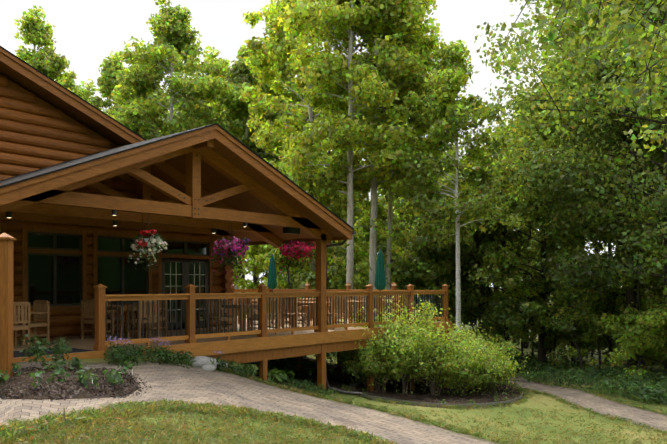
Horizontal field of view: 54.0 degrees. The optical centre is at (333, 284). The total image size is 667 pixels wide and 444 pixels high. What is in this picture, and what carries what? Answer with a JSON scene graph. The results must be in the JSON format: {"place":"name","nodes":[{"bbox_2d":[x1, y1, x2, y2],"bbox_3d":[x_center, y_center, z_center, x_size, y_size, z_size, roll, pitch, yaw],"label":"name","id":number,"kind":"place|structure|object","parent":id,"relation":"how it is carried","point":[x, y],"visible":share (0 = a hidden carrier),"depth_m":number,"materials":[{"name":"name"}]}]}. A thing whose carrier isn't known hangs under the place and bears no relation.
{"place":"outdoors","nodes":[
{"label":"outdoors","id":0,"kind":"place"},
{"bbox_2d":[0,360,499,443],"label":"paver path","id":1,"kind":"structure","parent":0,"point":[170,381],"depth_m":11.18,"materials":[{"name":"stone"}]},
{"bbox_2d":[0,369,137,398],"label":"garden bed soil","id":2,"kind":"structure","parent":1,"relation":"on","point":[43,380],"depth_m":8.63,"materials":[{"name":"brown soil"}]},
{"bbox_2d":[0,0,621,286],"label":"sky","id":3,"kind":"structure","parent":0,"point":[85,32],"materials":[{"name":"white"}]},
{"bbox_2d":[4,288,666,443],"bbox_3d":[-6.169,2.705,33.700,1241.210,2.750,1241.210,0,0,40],"label":"lawn","id":4,"kind":"structure","parent":0,"point":[495,411],"depth_m":15.15,"materials":[{"name":"green plant"}]},
{"bbox_2d":[0,233,16,378],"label":"railing post","id":5,"kind":"object","parent":4,"relation":"on","point":[6,300],"visible":0.9,"depth_m":8.88,"materials":[{"name":"brown wood"}]},
{"bbox_2d":[0,74,117,148],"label":"building wall","id":6,"kind":"structure","parent":4,"relation":"on","point":[39,101],"depth_m":15.87,"materials":[{"name":"brown wood"}]},
{"bbox_2d":[0,62,130,146],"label":"roof soffit","id":7,"kind":"structure","parent":6,"relation":"on","point":[12,75],"depth_m":15.71,"materials":[{"name":"brown wood"}]},
{"bbox_2d":[0,47,144,143],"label":"roof fascia","id":8,"kind":"structure","parent":7,"relation":"attached to","point":[11,61],"depth_m":15.31,"materials":[{"name":"brown wood"}]},
{"bbox_2d":[0,46,145,140],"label":"roof shingles","id":9,"kind":"object","parent":7,"relation":"on","point":[71,92],"visible":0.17,"depth_m":15.36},
{"bbox_2d":[0,75,232,339],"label":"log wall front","id":10,"kind":"structure","parent":6,"relation":"attached to","point":[33,136],"depth_m":15.60,"materials":[{"name":"brown wood"}]},
{"bbox_2d":[0,224,212,330],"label":"window casings","id":11,"kind":"structure","parent":10,"relation":"attached to","point":[26,250],"depth_m":16.41,"materials":[{"name":"brown wood"}]},
{"bbox_2d":[0,230,208,329],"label":"window frames","id":12,"kind":"structure","parent":11,"relation":"in","point":[184,271],"depth_m":17.14,"materials":[{"name":"brown wood"}]},
{"bbox_2d":[29,233,206,321],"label":"window glass panes","id":13,"kind":"object","parent":12,"relation":"in","point":[68,277],"depth_m":16.72,"materials":[{"name":"black glass"}]},
{"bbox_2d":[165,262,204,321],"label":"door muntins","id":14,"kind":"object","parent":11,"relation":"attached to","point":[176,274],"depth_m":18.36,"materials":[{"name":"white paint"}]},
{"bbox_2d":[1,205,327,389],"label":"porch columns","id":15,"kind":"structure","parent":4,"relation":"on","point":[321,298],"depth_m":17.34,"materials":[{"name":"brown wood"}]},
{"bbox_2d":[0,139,331,247],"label":"porch trusses","id":16,"kind":"object","parent":15,"relation":"on","point":[163,206],"visible":0.69,"depth_m":14.75,"materials":[{"name":"brown wood"}]},
{"bbox_2d":[144,217,299,240],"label":"hanging basket wires","id":17,"kind":"object","parent":16,"relation":"hanging from","point":[227,233],"visible":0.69,"depth_m":14.99,"materials":[{"name":"black metal"}]},
{"bbox_2d":[142,242,302,254],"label":"hanging basket pots","id":18,"kind":"object","parent":17,"relation":"hanging from","point":[224,249],"visible":0.12,"depth_m":14.91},
{"bbox_2d":[151,139,343,241],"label":"porch ceiling","id":19,"kind":"structure","parent":16,"relation":"on","point":[213,180],"depth_m":16.42,"materials":[{"name":"brown wood"}]},
{"bbox_2d":[6,210,299,233],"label":"ceiling lights","id":20,"kind":"object","parent":19,"relation":"attached to","point":[288,230],"visible":0.92,"depth_m":16.64},
{"bbox_2d":[0,125,351,245],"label":"fascia board","id":21,"kind":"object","parent":19,"relation":"attached to","point":[31,187],"depth_m":12.91,"materials":[{"name":"brown wood"}]},
{"bbox_2d":[326,230,360,394],"bbox_3d":[-0.240,0.768,17.815,1.997,4.397,0.584,0,0,33],"label":"downspout","id":22,"kind":"object","parent":21,"relation":"attached to","point":[327,383],"visible":0.33,"depth_m":17.47,"materials":[{"name":"brown metal"}]},
{"bbox_2d":[0,123,353,229],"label":"porch roof shingles","id":23,"kind":"object","parent":19,"relation":"on","point":[49,170],"visible":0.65,"depth_m":13.24,"materials":[{"name":"grey"}]},
{"bbox_2d":[192,356,237,372],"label":"border rocks","id":24,"kind":"object","parent":4,"relation":"on","point":[203,363],"visible":0.44,"depth_m":13.63,"materials":[{"name":"grey stone"}]},
{"bbox_2d":[185,356,382,392],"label":"under deck soil","id":25,"kind":"structure","parent":4,"relation":"on","point":[337,382],"depth_m":20.81,"materials":[{"name":"brown soil"}]},
{"bbox_2d":[190,330,448,391],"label":"deck posts and joists","id":26,"kind":"object","parent":4,"relation":"on","point":[262,357],"visible":0.04,"depth_m":16.57,"materials":[{"name":"brown wood"}]},
{"bbox_2d":[13,314,441,357],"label":"deck floor","id":27,"kind":"structure","parent":26,"relation":"on","point":[87,342],"depth_m":15.62,"materials":[{"name":"brown wood"}]},
{"bbox_2d":[13,348,92,357],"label":"step","id":28,"kind":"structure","parent":27,"relation":"on","point":[17,353],"depth_m":12.12,"materials":[{"name":"brown wood"}]},
{"bbox_2d":[13,295,406,347],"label":"patio chairs","id":29,"kind":"object","parent":27,"relation":"on","point":[40,310],"visible":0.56,"depth_m":16.39,"materials":[{"name":"brown wood"}]},
{"bbox_2d":[93,282,448,350],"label":"rail posts","id":30,"kind":"object","parent":27,"relation":"on","point":[99,345],"visible":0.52,"depth_m":14.17,"materials":[{"name":"brown wood"}]},
{"bbox_2d":[105,289,445,346],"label":"railing rails","id":31,"kind":"object","parent":30,"relation":"attached to","point":[275,293],"visible":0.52,"depth_m":15.72,"materials":[{"name":"brown wood"}]},
{"bbox_2d":[106,292,443,340],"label":"balusters","id":32,"kind":"object","parent":31,"relation":"attached to","point":[427,298],"visible":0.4,"depth_m":15.42,"materials":[{"name":"brown wood"}]},
{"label":"umbrella poles","id":33,"kind":"object","parent":27,"relation":"on","visible":0},
{"bbox_2d":[267,250,385,289],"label":"closed patio umbrellas","id":34,"kind":"object","parent":33,"relation":"on","point":[380,281],"visible":1,"depth_m":21.75,"materials":[{"name":"fabric"}]},
{"bbox_2d":[13,321,451,362],"bbox_3d":[-4.333,1.413,19.309,8.860,0.294,15.450,0,0,40],"label":"deck rim board","id":35,"kind":"object","parent":26,"relation":"attached to","point":[233,346],"visible":0.52,"depth_m":15.52,"materials":[{"name":"brown wood"}]},
{"bbox_2d":[0,334,666,443],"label":"ground plant leaves","id":36,"kind":"object","parent":4,"relation":"on","point":[22,430],"visible":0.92,"depth_m":10.54,"materials":[{"name":"green plant"}]},
{"bbox_2d":[105,335,223,353],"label":"border flowers","id":37,"kind":"object","parent":36,"relation":"on","point":[160,343],"visible":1,"depth_m":12.75,"materials":[{"name":"purple plant"}]},
{"bbox_2d":[14,0,666,379],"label":"tree","id":38,"kind":"object","parent":4,"relation":"on","point":[240,85],"depth_m":28.04,"materials":[{"name":"green plant"}]},
{"bbox_2d":[326,293,528,396],"bbox_3d":[3.086,2.068,21.225,5.747,3.620,8.481,0,0,67],"label":"shrub","id":39,"kind":"object","parent":4,"relation":"on","point":[457,362],"depth_m":19.48,"materials":[{"name":"green plant"}]},
{"bbox_2d":[352,377,518,403],"bbox_3d":[3.681,3.428,21.575,4.891,0.843,11.068,0,0,18],"label":"mulch bed","id":40,"kind":"object","parent":4,"relation":"on","point":[408,396],"visible":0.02,"depth_m":19.57,"materials":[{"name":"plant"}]},
{"bbox_2d":[0,367,526,409],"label":"mulch bark chips","id":41,"kind":"object","parent":40,"relation":"on","point":[475,393],"visible":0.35,"depth_m":9.96,"materials":[{"name":"brown wood"}]},
{"bbox_2d":[349,381,522,407],"bbox_3d":[3.014,3.266,18.922,4.993,0.698,5.616,0,0,13],"label":"garden bed edging","id":42,"kind":"object","parent":4,"relation":"on","point":[363,395],"visible":0.52,"depth_m":16.92,"materials":[{"name":"grey stone"}]},
{"bbox_2d":[404,44,511,333],"bbox_3d":[5.303,-3.013,26.909,4.609,13.915,3.268,0,0,40],"label":"birch tree","id":43,"kind":"object","parent":4,"relation":"on","point":[458,278],"visible":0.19,"depth_m":26.71,"materials":[{"name":"grey plant"}]},
{"bbox_2d":[504,376,666,431],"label":"paver path","id":44,"kind":"structure","parent":0,"point":[603,406],"depth_m":19.07,"materials":[{"name":"brick"}]}
]}

